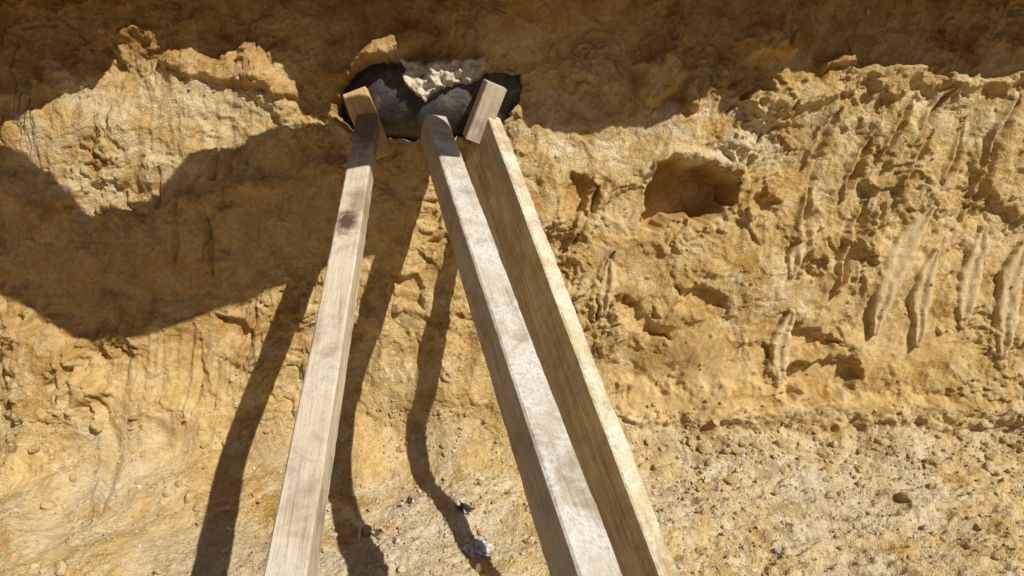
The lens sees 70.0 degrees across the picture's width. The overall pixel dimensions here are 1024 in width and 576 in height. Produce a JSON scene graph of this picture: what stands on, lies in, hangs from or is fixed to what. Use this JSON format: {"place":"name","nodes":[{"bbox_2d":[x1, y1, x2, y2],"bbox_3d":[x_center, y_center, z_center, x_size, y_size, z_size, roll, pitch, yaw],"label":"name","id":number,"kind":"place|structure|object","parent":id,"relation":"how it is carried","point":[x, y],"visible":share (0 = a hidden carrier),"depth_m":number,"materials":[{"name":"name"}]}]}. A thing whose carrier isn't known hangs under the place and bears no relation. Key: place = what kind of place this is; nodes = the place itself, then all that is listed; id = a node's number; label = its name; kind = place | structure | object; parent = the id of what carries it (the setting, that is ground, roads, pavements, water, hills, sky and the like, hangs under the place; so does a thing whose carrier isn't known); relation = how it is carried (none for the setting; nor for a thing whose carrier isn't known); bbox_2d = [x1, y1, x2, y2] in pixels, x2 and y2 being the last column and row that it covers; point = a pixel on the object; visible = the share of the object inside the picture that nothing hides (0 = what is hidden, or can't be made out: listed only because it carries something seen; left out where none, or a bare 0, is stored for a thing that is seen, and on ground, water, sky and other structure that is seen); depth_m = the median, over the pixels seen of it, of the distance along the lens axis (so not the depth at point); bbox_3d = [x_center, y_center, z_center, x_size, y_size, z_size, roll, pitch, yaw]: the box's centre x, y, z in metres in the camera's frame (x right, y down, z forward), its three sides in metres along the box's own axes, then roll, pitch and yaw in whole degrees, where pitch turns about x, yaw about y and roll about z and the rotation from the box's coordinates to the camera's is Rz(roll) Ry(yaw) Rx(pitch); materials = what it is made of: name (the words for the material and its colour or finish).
{"place":"outdoors","nodes":[
{"label":"outdoors","id":0,"kind":"place"},
{"bbox_2d":[0,0,1023,575],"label":"ground","id":1,"kind":"structure","parent":0,"point":[608,128],"depth_m":2.42,"materials":[{"name":"soil"}]},
{"bbox_2d":[263,113,378,575],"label":"timber prop","id":2,"kind":"object","parent":1,"relation":"on","point":[295,544],"visible":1,"depth_m":1.41,"materials":[{"name":"brown wood"}]},
{"bbox_2d":[342,86,392,159],"bbox_3d":[-0.467,-0.529,2.369,0.081,0.222,0.051,-21,3,1],"label":"packing block","id":3,"kind":"object","parent":2,"relation":"on","point":[359,101],"depth_m":2.34,"materials":[{"name":"brown wood"}]},
{"bbox_2d":[353,521,364,543],"bbox_3d":[-0.442,0.716,2.102,0.018,0.025,0.112,7,46,3],"label":"wood splinter","id":4,"kind":"object","parent":1,"relation":"on","point":[360,531],"visible":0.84,"depth_m":2.11,"materials":[{"name":"beige wood"}]},
{"bbox_2d":[368,529,380,537],"bbox_3d":[-0.402,0.711,2.121,0.047,0.025,0.032,-6,31,-29],"label":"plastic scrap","id":5,"kind":"object","parent":1,"relation":"on","point":[377,531],"visible":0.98,"depth_m":2.12,"materials":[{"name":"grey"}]},
{"bbox_2d":[407,496,412,503],"bbox_3d":[-0.315,0.658,2.259,0.023,0.025,0.032,1,31,-13],"label":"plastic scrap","id":6,"kind":"object","parent":1,"relation":"on","point":[409,500],"visible":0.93,"depth_m":2.26,"materials":[{"name":"grey plastic"}]},
{"bbox_2d":[342,60,521,141],"bbox_3d":[-0.227,-0.665,2.558,0.750,0.326,0.326,3,23,2],"label":"boulder","id":7,"kind":"object","parent":1,"relation":"on","point":[402,109],"visible":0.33,"depth_m":2.42,"materials":[{"name":"stone"}]},
{"bbox_2d":[0,39,882,258],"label":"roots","id":8,"kind":"object","parent":1,"relation":"on","point":[207,217],"visible":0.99,"depth_m":2.37,"materials":[{"name":"brown plant"}]},
{"bbox_2d":[454,499,474,514],"bbox_3d":[-0.142,0.660,2.197,0.066,0.025,0.036,12,34,13],"label":"plastic scrap","id":9,"kind":"object","parent":1,"relation":"on","point":[465,507],"visible":1,"depth_m":2.19,"materials":[{"name":"grey plastic"}]},
{"bbox_2d":[462,539,493,558],"bbox_3d":[-0.095,0.736,2.063,0.089,0.041,0.065,-5,23,-11],"label":"crumpled paper","id":10,"kind":"object","parent":1,"relation":"on","point":[481,548],"visible":0.99,"depth_m":2.05,"materials":[{"name":"white paper"}]},
{"bbox_2d":[0,0,1023,575],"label":"soil clods","id":11,"kind":"object","parent":1,"relation":"on","point":[992,460],"visible":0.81,"depth_m":2.37,"materials":[{"name":"beige soil"}]},
{"bbox_2d":[8,434,1023,575],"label":"stones","id":12,"kind":"object","parent":1,"relation":"on","point":[674,522],"visible":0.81,"depth_m":2.13,"materials":[{"name":"grey stone"}]},
{"bbox_2d":[420,114,621,575],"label":"timber prop","id":13,"kind":"object","parent":1,"relation":"on","point":[570,529],"visible":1,"depth_m":1.40,"materials":[{"name":"brown wood"}]},
{"bbox_2d":[464,117,679,575],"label":"timber prop","id":14,"kind":"object","parent":1,"relation":"on","point":[603,453],"visible":0.75,"depth_m":1.77,"materials":[{"name":"brown wood"}]},
{"bbox_2d":[463,79,506,143],"bbox_3d":[-0.089,-0.567,2.356,0.070,0.189,0.086,18,19,-18],"label":"packing block","id":15,"kind":"object","parent":14,"relation":"on","point":[488,100],"depth_m":2.32,"materials":[{"name":"grey wood"}]}
]}

